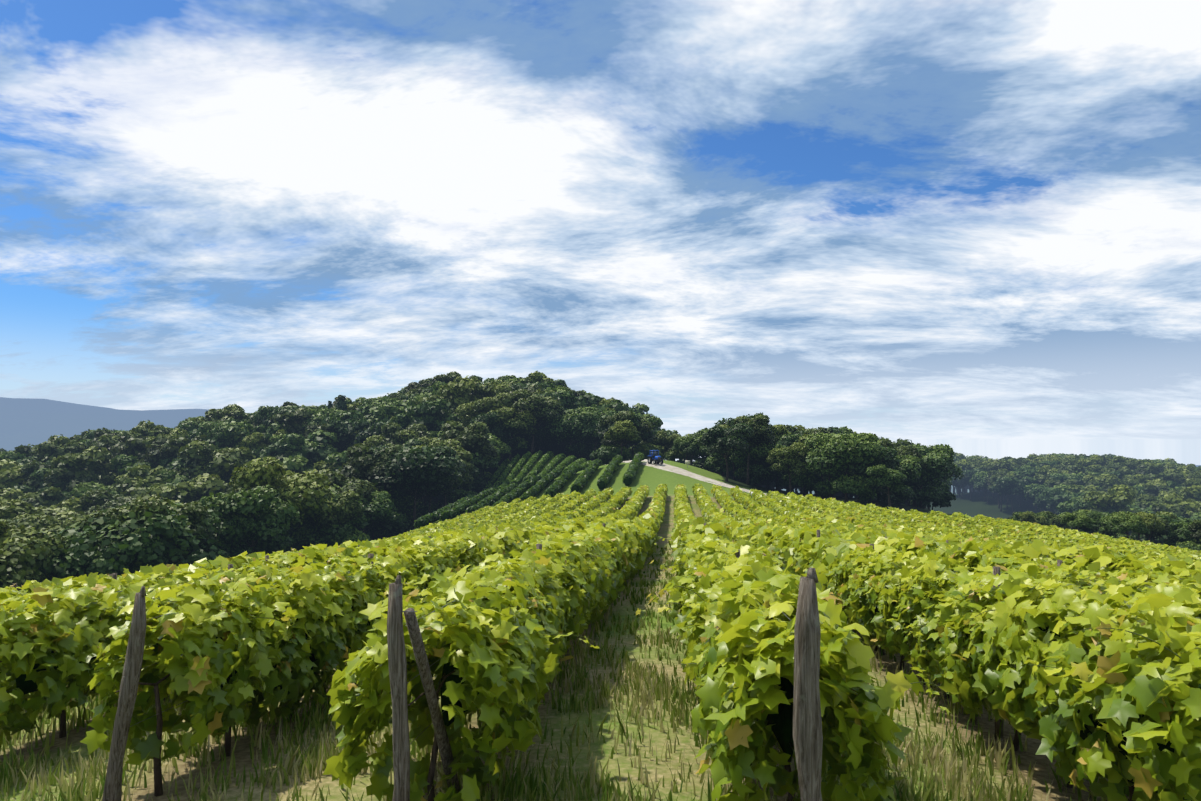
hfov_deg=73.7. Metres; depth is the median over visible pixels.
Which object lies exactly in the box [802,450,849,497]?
tree
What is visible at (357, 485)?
tree
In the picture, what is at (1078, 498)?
tree
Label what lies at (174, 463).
tree
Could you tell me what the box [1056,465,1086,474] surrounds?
tree
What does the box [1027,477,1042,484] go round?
tree
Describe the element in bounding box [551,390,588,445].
tree
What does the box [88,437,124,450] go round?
tree
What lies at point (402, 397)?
tree
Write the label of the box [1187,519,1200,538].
tree
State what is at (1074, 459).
tree
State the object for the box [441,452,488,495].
tree
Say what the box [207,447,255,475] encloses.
tree
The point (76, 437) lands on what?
tree
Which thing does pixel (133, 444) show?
tree
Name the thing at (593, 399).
tree
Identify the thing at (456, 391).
tree
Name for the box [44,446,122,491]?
tree
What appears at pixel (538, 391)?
tree
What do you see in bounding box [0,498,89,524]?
tree
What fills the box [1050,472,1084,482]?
tree
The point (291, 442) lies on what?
tree
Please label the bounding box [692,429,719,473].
tree
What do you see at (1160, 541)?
tree
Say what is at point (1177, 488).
tree
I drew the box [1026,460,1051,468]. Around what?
tree
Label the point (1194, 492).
tree
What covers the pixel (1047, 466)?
tree
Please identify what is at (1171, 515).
tree
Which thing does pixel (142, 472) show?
tree
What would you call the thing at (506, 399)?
tree
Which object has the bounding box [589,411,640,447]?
tree
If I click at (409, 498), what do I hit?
tree
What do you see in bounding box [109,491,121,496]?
tree
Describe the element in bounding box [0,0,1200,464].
sky
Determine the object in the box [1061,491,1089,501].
tree
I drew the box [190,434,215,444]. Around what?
tree
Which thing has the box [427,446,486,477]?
tree
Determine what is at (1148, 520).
tree
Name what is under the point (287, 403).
tree
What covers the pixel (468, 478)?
tree
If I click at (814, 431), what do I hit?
tree
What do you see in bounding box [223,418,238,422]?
tree
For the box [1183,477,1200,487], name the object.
tree
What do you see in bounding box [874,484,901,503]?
tree
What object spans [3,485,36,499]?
tree
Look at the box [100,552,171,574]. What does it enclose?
tree
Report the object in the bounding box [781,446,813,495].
tree
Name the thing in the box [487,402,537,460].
tree
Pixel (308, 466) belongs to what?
tree
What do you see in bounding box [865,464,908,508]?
tree
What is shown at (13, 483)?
tree
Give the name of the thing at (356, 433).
tree
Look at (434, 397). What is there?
tree
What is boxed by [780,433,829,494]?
tree
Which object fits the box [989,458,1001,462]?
tree
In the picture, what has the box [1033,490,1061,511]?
tree
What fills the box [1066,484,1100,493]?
tree
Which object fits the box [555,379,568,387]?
tree
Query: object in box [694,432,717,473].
tree
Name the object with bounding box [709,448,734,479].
tree
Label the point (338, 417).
tree
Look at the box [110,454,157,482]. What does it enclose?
tree
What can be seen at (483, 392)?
tree
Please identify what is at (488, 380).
tree
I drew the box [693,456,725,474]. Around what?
tree
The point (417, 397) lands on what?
tree
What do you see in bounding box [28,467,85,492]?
tree
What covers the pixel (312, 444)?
tree
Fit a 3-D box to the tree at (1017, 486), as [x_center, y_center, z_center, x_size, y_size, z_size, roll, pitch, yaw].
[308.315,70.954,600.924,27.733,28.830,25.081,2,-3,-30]
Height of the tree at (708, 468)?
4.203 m
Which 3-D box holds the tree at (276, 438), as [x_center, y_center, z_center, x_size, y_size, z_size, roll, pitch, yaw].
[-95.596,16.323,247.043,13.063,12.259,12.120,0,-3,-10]
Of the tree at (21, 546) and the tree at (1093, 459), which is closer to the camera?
the tree at (21, 546)
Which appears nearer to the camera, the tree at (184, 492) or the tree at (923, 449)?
the tree at (923, 449)
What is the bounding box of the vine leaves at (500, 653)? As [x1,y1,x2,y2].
[0,523,1200,800]
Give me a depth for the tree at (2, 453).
267.12 m
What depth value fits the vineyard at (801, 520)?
27.80 m
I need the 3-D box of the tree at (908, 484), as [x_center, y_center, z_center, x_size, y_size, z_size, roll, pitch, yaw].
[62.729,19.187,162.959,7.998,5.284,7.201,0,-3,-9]
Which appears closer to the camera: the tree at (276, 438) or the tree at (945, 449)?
the tree at (945, 449)
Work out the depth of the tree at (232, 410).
268.86 m
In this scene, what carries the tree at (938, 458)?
on the ground at (30, 421)
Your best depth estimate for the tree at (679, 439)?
177.47 m
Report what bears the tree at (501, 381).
on the ground at (30, 421)
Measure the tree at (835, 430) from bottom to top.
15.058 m
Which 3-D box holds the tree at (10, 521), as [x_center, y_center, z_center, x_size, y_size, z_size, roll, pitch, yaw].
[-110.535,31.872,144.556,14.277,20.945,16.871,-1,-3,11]
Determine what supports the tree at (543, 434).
on the ground at (30, 421)
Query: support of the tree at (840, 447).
on the ground at (30, 421)
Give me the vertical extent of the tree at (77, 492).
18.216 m
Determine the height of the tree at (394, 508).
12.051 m
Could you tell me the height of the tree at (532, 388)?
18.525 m
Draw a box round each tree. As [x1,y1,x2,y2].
[0,451,7,460]
[0,458,24,489]
[0,480,22,488]
[0,487,34,500]
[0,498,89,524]
[0,518,69,587]
[0,574,29,590]
[1,452,40,465]
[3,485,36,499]
[4,519,18,527]
[10,486,63,501]
[10,513,70,534]
[13,444,37,456]
[17,460,50,489]
[22,486,68,506]
[28,434,88,463]
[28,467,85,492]
[36,487,74,501]
[37,517,165,580]
[43,468,98,491]
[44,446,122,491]
[46,496,97,515]
[47,502,225,577]
[68,430,91,440]
[70,481,110,497]
[73,483,102,489]
[77,488,140,515]
[79,494,204,575]
[80,439,91,446]
[81,429,114,435]
[83,430,121,439]
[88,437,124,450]
[89,427,119,445]
[91,470,115,486]
[95,434,118,449]
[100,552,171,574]
[108,464,151,491]
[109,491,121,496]
[110,431,151,459]
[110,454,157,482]
[111,430,126,434]
[111,473,119,478]
[115,476,165,499]
[116,465,174,491]
[127,420,170,436]
[129,493,176,501]
[137,435,190,466]
[142,428,188,452]
[146,473,225,503]
[152,469,190,485]
[155,453,194,470]
[163,501,219,563]
[164,499,182,506]
[170,474,187,481]
[173,440,249,479]
[179,420,198,431]
[185,535,253,563]
[187,429,198,440]
[189,418,201,422]
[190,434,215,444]
[192,483,238,500]
[196,421,255,447]
[197,484,298,553]
[199,416,232,428]
[200,404,244,422]
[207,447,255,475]
[218,475,238,486]
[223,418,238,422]
[229,456,337,536]
[230,426,269,448]
[234,537,281,555]
[235,413,251,424]
[238,419,254,424]
[244,445,265,457]
[249,411,261,424]
[253,405,303,431]
[253,420,262,429]
[254,422,287,441]
[256,450,267,460]
[261,455,308,470]
[263,429,339,463]
[265,429,289,444]
[267,408,310,435]
[269,434,285,441]
[269,445,296,461]
[277,484,369,540]
[277,524,331,552]
[280,401,296,407]
[290,462,313,473]
[294,405,324,408]
[299,440,334,464]
[301,407,344,429]
[303,423,342,447]
[307,490,363,534]
[313,460,344,472]
[318,410,364,444]
[322,471,377,524]
[324,451,353,471]
[327,528,370,546]
[330,437,347,452]
[332,397,350,404]
[333,397,363,411]
[335,395,347,410]
[335,419,374,444]
[340,443,412,538]
[346,402,362,410]
[347,427,367,446]
[354,420,410,443]
[357,401,393,412]
[358,398,374,403]
[358,413,390,423]
[359,396,413,421]
[359,491,399,532]
[361,511,412,537]
[363,435,400,449]
[364,445,465,529]
[365,527,403,538]
[367,484,411,530]
[372,497,398,539]
[377,422,431,446]
[386,413,437,430]
[389,492,422,521]
[393,429,437,446]
[396,387,407,393]
[397,393,411,399]
[398,393,419,401]
[398,438,437,446]
[402,398,453,430]
[405,379,432,391]
[405,389,417,395]
[406,390,439,409]
[412,444,427,504]
[415,387,425,393]
[415,394,450,404]
[416,505,441,519]
[422,387,435,394]
[426,431,438,437]
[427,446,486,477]
[428,439,473,506]
[430,371,460,383]
[432,381,446,394]
[434,413,461,430]
[437,375,488,415]
[437,431,500,467]
[438,420,498,490]
[439,488,477,506]
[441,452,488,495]
[453,376,461,381]
[456,397,492,427]
[458,471,473,483]
[463,477,487,493]
[468,375,482,382]
[468,411,518,469]
[471,381,501,398]
[472,392,514,463]
[479,378,500,385]
[481,379,510,387]
[486,395,541,453]
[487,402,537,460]
[491,384,511,396]
[494,438,511,460]
[500,375,515,380]
[500,435,528,461]
[506,378,526,383]
[508,383,543,393]
[511,381,555,391]
[511,389,564,454]
[518,425,555,451]
[522,371,554,385]
[532,389,555,448]
[536,392,566,450]
[541,387,572,421]
[544,413,587,455]
[547,406,602,456]
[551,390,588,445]
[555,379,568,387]
[555,385,570,390]
[556,432,598,457]
[564,386,584,396]
[565,406,615,459]
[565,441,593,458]
[579,393,603,406]
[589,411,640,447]
[590,400,629,411]
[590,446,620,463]
[591,399,610,405]
[594,410,652,445]
[599,411,654,446]
[599,443,631,460]
[603,420,641,455]
[624,413,661,457]
[629,443,663,459]
[632,403,648,444]
[640,430,667,446]
[660,433,680,454]
[661,429,679,435]
[663,449,685,461]
[671,436,694,459]
[675,459,693,465]
[679,440,700,465]
[681,434,699,460]
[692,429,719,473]
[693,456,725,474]
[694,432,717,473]
[698,423,754,481]
[703,465,728,474]
[704,455,740,471]
[706,424,729,475]
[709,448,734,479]
[714,412,772,427]
[728,462,766,484]
[729,443,775,485]
[734,414,775,484]
[741,464,773,486]
[761,439,792,489]
[762,463,774,487]
[766,442,808,492]
[768,424,791,489]
[770,471,793,491]
[771,444,811,488]
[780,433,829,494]
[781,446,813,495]
[782,425,807,491]
[782,471,822,495]
[790,425,808,431]
[795,426,843,494]
[795,471,823,492]
[798,434,831,498]
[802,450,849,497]
[803,427,845,434]
[804,432,885,502]
[813,477,839,497]
[830,474,878,502]
[839,426,852,434]
[849,446,900,505]
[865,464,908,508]
[871,438,926,503]
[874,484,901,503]
[890,455,921,504]
[891,487,916,505]
[893,438,913,446]
[896,443,931,503]
[903,450,953,507]
[903,483,924,505]
[907,486,955,509]
[909,481,951,508]
[912,455,943,506]
[922,454,956,508]
[924,444,964,509]
[946,478,951,486]
[949,475,967,498]
[952,452,969,493]
[953,459,971,496]
[957,468,982,500]
[965,455,983,491]
[965,457,981,492]
[968,460,990,495]
[969,471,987,500]
[973,476,988,502]
[984,470,1006,507]
[985,459,1018,470]
[988,474,1015,511]
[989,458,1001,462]
[990,476,1026,512]
[995,468,1008,499]
[1002,456,1015,460]
[1011,459,1028,466]
[1012,511,1049,524]
[1015,468,1038,499]
[1015,476,1033,505]
[1018,512,1052,525]
[1021,464,1038,468]
[1021,512,1040,523]
[1024,483,1045,510]
[1024,484,1046,511]
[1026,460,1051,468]
[1027,453,1048,461]
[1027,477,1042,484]
[1029,486,1068,513]
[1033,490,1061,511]
[1034,468,1058,482]
[1037,457,1062,464]
[1038,455,1057,461]
[1040,511,1078,529]
[1041,465,1060,468]
[1044,489,1073,514]
[1045,479,1076,487]
[1048,461,1060,466]
[1049,474,1084,485]
[1050,453,1077,456]
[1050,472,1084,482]
[1053,460,1075,468]
[1053,484,1070,491]
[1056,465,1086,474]
[1056,499,1125,533]
[1059,470,1088,474]
[1059,509,1113,533]
[1059,512,1097,530]
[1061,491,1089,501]
[1062,456,1079,462]
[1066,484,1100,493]
[1069,495,1083,501]
[1071,514,1097,532]
[1072,501,1118,512]
[1075,455,1103,466]
[1078,484,1138,512]
[1081,473,1106,485]
[1085,464,1116,472]
[1085,480,1111,491]
[1086,511,1131,535]
[1087,455,1109,465]
[1088,474,1130,485]
[1092,472,1121,477]
[1097,485,1139,496]
[1098,512,1119,537]
[1101,462,1124,469]
[1102,480,1124,486]
[1105,456,1135,469]
[1106,511,1149,537]
[1107,471,1125,478]
[1109,459,1137,469]
[1110,533,1134,539]
[1117,466,1133,470]
[1119,468,1134,474]
[1121,475,1142,485]
[1126,479,1145,485]
[1126,504,1152,510]
[1128,508,1139,534]
[1129,513,1156,540]
[1130,484,1144,489]
[1130,511,1178,535]
[1131,474,1157,482]
[1132,463,1163,474]
[1132,516,1195,544]
[1133,459,1143,468]
[1135,509,1182,517]
[1135,511,1170,541]
[1136,479,1167,486]
[1136,493,1164,508]
[1137,511,1166,539]
[1141,484,1168,496]
[1144,469,1183,480]
[1145,462,1165,469]
[1145,514,1176,542]
[1152,503,1189,517]
[1153,459,1176,462]
[1153,503,1194,518]
[1157,491,1178,496]
[1161,481,1191,487]
[1161,493,1200,511]
[1163,463,1174,468]
[1163,538,1200,545]
[1164,458,1175,462]
[1164,468,1192,477]
[1165,500,1196,511]
[1166,522,1198,542]
[1167,486,1182,489]
[1168,488,1180,494]
[1174,541,1200,547]
[1176,544,1200,550]
[1178,477,1186,483]
[1179,465,1200,473]
[1179,484,1200,500]
[1180,472,1200,486]
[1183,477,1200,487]
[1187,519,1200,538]
[1190,512,1200,518]
[1194,504,1200,512]
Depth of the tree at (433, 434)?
223.83 m
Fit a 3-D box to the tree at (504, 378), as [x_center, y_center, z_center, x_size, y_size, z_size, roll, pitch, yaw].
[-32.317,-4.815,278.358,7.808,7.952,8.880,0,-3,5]
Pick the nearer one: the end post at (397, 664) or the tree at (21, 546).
the end post at (397, 664)
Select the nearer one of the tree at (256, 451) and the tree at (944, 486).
the tree at (944, 486)
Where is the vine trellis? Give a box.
[0,517,1181,800]
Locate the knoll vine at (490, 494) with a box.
[413,450,644,528]
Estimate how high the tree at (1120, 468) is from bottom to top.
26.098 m
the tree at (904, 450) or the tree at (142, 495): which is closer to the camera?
the tree at (904, 450)
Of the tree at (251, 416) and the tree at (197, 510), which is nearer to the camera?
the tree at (197, 510)
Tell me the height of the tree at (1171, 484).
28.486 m
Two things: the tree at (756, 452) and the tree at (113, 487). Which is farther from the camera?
the tree at (113, 487)
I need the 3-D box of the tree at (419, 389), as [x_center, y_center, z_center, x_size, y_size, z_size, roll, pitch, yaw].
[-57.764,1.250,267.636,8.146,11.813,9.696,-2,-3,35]
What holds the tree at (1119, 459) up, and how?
on the ground at (30, 421)
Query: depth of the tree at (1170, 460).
842.97 m
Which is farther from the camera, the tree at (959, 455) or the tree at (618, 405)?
the tree at (959, 455)
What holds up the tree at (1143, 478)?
on the ground at (30, 421)
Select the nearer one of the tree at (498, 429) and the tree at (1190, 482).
the tree at (498, 429)
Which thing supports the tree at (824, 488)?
on the ground at (30, 421)
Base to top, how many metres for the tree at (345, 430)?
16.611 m
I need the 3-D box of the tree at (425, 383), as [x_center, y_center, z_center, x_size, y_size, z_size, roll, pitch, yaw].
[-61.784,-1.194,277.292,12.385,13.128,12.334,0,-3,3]
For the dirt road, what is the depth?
140.68 m
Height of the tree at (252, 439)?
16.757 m
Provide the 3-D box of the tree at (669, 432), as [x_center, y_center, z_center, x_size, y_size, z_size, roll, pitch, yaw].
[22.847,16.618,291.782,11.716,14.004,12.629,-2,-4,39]
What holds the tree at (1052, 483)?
on the ground at (30, 421)
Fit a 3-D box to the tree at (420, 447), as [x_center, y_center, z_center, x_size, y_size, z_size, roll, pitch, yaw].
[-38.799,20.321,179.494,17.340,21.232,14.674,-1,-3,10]
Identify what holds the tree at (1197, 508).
on the ground at (30, 421)
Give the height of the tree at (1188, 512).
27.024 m
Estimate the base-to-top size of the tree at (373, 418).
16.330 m
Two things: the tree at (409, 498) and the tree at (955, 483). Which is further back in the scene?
the tree at (955, 483)
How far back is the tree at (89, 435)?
288.03 m
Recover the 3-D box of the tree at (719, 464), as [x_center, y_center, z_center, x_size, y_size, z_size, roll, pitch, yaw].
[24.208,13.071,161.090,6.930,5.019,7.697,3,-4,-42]
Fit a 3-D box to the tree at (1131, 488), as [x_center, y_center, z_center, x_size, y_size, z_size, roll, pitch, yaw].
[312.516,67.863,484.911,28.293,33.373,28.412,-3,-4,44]
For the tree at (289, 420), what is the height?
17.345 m
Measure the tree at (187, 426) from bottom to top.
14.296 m
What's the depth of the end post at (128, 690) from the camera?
6.04 m
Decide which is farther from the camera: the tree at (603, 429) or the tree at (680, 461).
the tree at (680, 461)
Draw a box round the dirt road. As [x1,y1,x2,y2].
[601,459,765,494]
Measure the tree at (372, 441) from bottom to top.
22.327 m
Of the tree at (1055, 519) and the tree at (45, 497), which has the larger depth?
the tree at (45, 497)
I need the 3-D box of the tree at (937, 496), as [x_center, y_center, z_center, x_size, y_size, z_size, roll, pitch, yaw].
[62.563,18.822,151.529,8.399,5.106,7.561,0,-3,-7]
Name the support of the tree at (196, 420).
on the ground at (30, 421)
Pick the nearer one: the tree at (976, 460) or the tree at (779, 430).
the tree at (779, 430)
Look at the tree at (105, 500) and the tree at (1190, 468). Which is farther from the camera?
the tree at (1190, 468)
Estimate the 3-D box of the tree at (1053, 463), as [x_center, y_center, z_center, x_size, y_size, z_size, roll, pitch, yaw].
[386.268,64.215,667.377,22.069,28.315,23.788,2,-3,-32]
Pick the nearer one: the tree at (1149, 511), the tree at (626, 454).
the tree at (626, 454)
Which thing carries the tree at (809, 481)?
on the ground at (30, 421)
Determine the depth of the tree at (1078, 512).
186.84 m
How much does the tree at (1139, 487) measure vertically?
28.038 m
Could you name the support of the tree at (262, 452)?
on the ground at (30, 421)
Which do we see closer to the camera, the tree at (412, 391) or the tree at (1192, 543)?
the tree at (1192, 543)
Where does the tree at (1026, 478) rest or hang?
on the ground at (30, 421)
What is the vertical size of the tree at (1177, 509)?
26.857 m
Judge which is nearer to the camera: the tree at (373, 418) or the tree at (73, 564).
the tree at (73, 564)
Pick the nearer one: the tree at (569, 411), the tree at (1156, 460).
the tree at (569, 411)
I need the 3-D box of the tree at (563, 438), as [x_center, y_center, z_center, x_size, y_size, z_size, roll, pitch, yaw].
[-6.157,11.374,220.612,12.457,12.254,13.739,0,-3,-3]
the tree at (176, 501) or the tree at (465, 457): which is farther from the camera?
the tree at (465, 457)
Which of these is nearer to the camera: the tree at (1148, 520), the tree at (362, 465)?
the tree at (1148, 520)
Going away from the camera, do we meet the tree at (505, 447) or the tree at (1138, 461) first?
the tree at (505, 447)
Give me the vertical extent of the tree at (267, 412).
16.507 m
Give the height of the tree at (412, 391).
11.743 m
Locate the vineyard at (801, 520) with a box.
[0,483,1200,613]
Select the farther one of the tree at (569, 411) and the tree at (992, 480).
the tree at (992, 480)
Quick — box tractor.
[648,450,662,463]
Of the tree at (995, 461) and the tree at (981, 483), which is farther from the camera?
the tree at (995, 461)
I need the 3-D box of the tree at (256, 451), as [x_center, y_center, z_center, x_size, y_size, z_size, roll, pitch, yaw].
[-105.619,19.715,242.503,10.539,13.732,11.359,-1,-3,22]
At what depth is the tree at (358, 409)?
255.60 m
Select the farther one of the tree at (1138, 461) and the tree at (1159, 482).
the tree at (1138, 461)
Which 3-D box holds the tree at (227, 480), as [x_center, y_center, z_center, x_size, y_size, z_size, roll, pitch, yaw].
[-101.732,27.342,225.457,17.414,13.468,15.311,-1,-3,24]
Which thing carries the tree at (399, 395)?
on the ground at (30, 421)
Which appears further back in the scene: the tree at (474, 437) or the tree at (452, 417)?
the tree at (452, 417)
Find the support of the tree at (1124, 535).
on the ground at (30, 421)
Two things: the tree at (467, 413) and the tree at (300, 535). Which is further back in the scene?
the tree at (467, 413)
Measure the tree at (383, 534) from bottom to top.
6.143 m
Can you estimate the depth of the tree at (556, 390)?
233.61 m
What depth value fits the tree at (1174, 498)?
396.27 m
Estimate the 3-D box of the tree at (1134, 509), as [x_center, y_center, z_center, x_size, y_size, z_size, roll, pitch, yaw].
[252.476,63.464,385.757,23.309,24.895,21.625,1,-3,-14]
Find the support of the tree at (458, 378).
on the ground at (30, 421)
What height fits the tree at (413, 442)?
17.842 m
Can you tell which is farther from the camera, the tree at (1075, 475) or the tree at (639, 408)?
the tree at (1075, 475)
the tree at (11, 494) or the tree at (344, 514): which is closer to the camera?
the tree at (344, 514)
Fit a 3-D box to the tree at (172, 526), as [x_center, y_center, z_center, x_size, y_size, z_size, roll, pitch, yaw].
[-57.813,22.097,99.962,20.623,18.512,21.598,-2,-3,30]
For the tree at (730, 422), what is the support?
on the ground at (30, 421)
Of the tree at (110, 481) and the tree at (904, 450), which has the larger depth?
the tree at (110, 481)
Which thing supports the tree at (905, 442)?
on the ground at (30, 421)
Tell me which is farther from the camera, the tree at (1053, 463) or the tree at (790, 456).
the tree at (1053, 463)
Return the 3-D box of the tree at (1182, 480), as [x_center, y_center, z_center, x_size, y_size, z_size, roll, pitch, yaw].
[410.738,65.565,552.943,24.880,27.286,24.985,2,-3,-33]
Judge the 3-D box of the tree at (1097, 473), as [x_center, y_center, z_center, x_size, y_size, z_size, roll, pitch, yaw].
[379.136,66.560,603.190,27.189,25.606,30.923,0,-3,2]
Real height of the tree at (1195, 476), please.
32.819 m
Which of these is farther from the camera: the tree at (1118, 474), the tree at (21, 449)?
the tree at (1118, 474)
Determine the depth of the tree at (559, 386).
244.35 m
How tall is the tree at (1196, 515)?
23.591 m
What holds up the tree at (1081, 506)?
on the ground at (30, 421)
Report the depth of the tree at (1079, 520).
111.42 m
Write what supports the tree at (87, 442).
on the ground at (30, 421)
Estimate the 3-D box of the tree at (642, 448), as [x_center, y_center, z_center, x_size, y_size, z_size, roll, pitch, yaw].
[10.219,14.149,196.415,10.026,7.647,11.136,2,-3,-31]
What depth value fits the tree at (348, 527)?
133.98 m
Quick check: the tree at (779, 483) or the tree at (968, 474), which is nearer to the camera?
the tree at (779, 483)
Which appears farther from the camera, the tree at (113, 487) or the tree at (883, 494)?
the tree at (113, 487)
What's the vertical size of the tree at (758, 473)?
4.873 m
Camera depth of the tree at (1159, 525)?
111.43 m
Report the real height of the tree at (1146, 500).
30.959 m
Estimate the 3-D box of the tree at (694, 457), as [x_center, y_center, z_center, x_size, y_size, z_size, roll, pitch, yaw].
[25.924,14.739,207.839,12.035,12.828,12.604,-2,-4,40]
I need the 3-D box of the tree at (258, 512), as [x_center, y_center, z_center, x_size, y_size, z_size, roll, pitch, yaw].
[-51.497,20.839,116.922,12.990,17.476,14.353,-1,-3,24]
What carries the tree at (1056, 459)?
on the ground at (30, 421)
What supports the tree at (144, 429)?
on the ground at (30, 421)
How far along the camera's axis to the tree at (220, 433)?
244.57 m
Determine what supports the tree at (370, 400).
on the ground at (30, 421)
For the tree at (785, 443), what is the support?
on the ground at (30, 421)
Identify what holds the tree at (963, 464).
on the ground at (30, 421)
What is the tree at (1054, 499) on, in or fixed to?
on the ground at (30, 421)
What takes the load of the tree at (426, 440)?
on the ground at (30, 421)
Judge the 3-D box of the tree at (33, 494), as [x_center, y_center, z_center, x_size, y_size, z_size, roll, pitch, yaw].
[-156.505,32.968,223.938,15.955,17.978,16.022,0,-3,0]
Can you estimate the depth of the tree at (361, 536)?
134.97 m
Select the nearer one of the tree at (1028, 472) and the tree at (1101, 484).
the tree at (1101, 484)
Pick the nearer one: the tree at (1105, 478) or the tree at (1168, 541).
the tree at (1168, 541)
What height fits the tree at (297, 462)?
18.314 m
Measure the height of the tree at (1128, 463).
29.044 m
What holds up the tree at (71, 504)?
on the ground at (30, 421)
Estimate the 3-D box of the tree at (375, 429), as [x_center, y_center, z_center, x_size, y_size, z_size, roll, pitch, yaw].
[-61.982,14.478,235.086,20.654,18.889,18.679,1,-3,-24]
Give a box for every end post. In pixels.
[102,586,145,800]
[387,575,462,800]
[793,568,822,800]
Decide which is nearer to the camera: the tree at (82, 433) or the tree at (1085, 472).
the tree at (82, 433)
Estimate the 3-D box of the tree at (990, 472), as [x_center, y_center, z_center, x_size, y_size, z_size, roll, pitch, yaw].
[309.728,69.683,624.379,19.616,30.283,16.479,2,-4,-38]
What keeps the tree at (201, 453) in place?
on the ground at (30, 421)
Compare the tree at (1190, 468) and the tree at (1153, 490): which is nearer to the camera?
the tree at (1153, 490)
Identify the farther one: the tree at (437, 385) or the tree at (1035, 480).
the tree at (1035, 480)
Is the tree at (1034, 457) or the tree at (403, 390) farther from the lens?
the tree at (1034, 457)
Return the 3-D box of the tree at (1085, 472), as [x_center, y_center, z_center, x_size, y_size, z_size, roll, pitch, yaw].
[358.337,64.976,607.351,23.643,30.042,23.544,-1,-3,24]
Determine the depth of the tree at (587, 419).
209.78 m
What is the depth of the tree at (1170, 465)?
636.40 m
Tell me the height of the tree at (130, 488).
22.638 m
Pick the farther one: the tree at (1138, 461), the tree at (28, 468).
the tree at (1138, 461)
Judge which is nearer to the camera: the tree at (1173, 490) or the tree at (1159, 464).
the tree at (1173, 490)
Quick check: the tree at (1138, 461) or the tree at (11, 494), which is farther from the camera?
the tree at (1138, 461)
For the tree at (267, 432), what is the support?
on the ground at (30, 421)
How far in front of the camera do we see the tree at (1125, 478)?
564.96 m
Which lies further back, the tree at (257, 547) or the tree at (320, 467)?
the tree at (320, 467)
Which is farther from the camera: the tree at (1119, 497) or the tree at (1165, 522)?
the tree at (1119, 497)
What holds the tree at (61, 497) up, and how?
on the ground at (30, 421)
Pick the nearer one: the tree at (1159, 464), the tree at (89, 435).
the tree at (89, 435)
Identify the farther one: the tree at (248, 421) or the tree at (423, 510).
the tree at (248, 421)
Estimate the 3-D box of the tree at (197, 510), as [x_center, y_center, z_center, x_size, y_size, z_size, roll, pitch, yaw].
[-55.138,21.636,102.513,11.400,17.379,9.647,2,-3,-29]
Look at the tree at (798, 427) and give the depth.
186.58 m
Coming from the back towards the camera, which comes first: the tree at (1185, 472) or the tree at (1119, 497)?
the tree at (1185, 472)
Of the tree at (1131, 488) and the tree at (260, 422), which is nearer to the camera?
the tree at (260, 422)
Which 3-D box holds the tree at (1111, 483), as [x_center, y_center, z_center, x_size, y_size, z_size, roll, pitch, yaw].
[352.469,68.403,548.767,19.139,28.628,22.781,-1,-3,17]
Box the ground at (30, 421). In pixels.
[0,397,1200,800]
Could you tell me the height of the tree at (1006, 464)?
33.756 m
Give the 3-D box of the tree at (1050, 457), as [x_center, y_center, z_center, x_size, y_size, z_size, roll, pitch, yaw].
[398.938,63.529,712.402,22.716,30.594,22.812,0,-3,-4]
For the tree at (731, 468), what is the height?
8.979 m
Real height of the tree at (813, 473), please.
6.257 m
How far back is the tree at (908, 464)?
137.19 m
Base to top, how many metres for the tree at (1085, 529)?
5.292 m
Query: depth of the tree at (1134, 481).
554.92 m
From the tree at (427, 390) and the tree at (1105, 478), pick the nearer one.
the tree at (427, 390)
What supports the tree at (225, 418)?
on the ground at (30, 421)
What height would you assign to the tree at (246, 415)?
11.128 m
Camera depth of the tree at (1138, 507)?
395.04 m
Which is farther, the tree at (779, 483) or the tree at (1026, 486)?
the tree at (1026, 486)
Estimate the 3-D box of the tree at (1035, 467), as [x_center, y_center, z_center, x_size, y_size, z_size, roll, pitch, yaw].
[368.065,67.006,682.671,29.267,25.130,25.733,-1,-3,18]
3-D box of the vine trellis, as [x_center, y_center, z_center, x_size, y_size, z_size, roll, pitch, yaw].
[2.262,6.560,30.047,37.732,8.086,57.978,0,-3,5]
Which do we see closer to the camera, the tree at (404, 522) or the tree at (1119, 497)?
the tree at (404, 522)
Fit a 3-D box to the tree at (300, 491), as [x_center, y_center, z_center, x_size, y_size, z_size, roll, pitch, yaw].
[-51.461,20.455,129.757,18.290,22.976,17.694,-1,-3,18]
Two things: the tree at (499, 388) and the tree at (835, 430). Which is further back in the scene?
the tree at (499, 388)
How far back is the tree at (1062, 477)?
588.53 m
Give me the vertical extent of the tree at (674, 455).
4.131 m
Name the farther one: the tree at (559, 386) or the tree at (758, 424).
the tree at (559, 386)
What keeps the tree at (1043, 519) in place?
on the ground at (30, 421)
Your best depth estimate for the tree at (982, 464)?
701.96 m
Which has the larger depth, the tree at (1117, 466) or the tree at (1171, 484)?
the tree at (1117, 466)
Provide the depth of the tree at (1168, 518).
119.34 m
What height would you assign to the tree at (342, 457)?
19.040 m
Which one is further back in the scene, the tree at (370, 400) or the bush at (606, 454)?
the tree at (370, 400)
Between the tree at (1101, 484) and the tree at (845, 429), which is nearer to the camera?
the tree at (845, 429)
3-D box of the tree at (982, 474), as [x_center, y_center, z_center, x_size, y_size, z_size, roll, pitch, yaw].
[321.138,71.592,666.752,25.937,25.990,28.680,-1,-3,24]

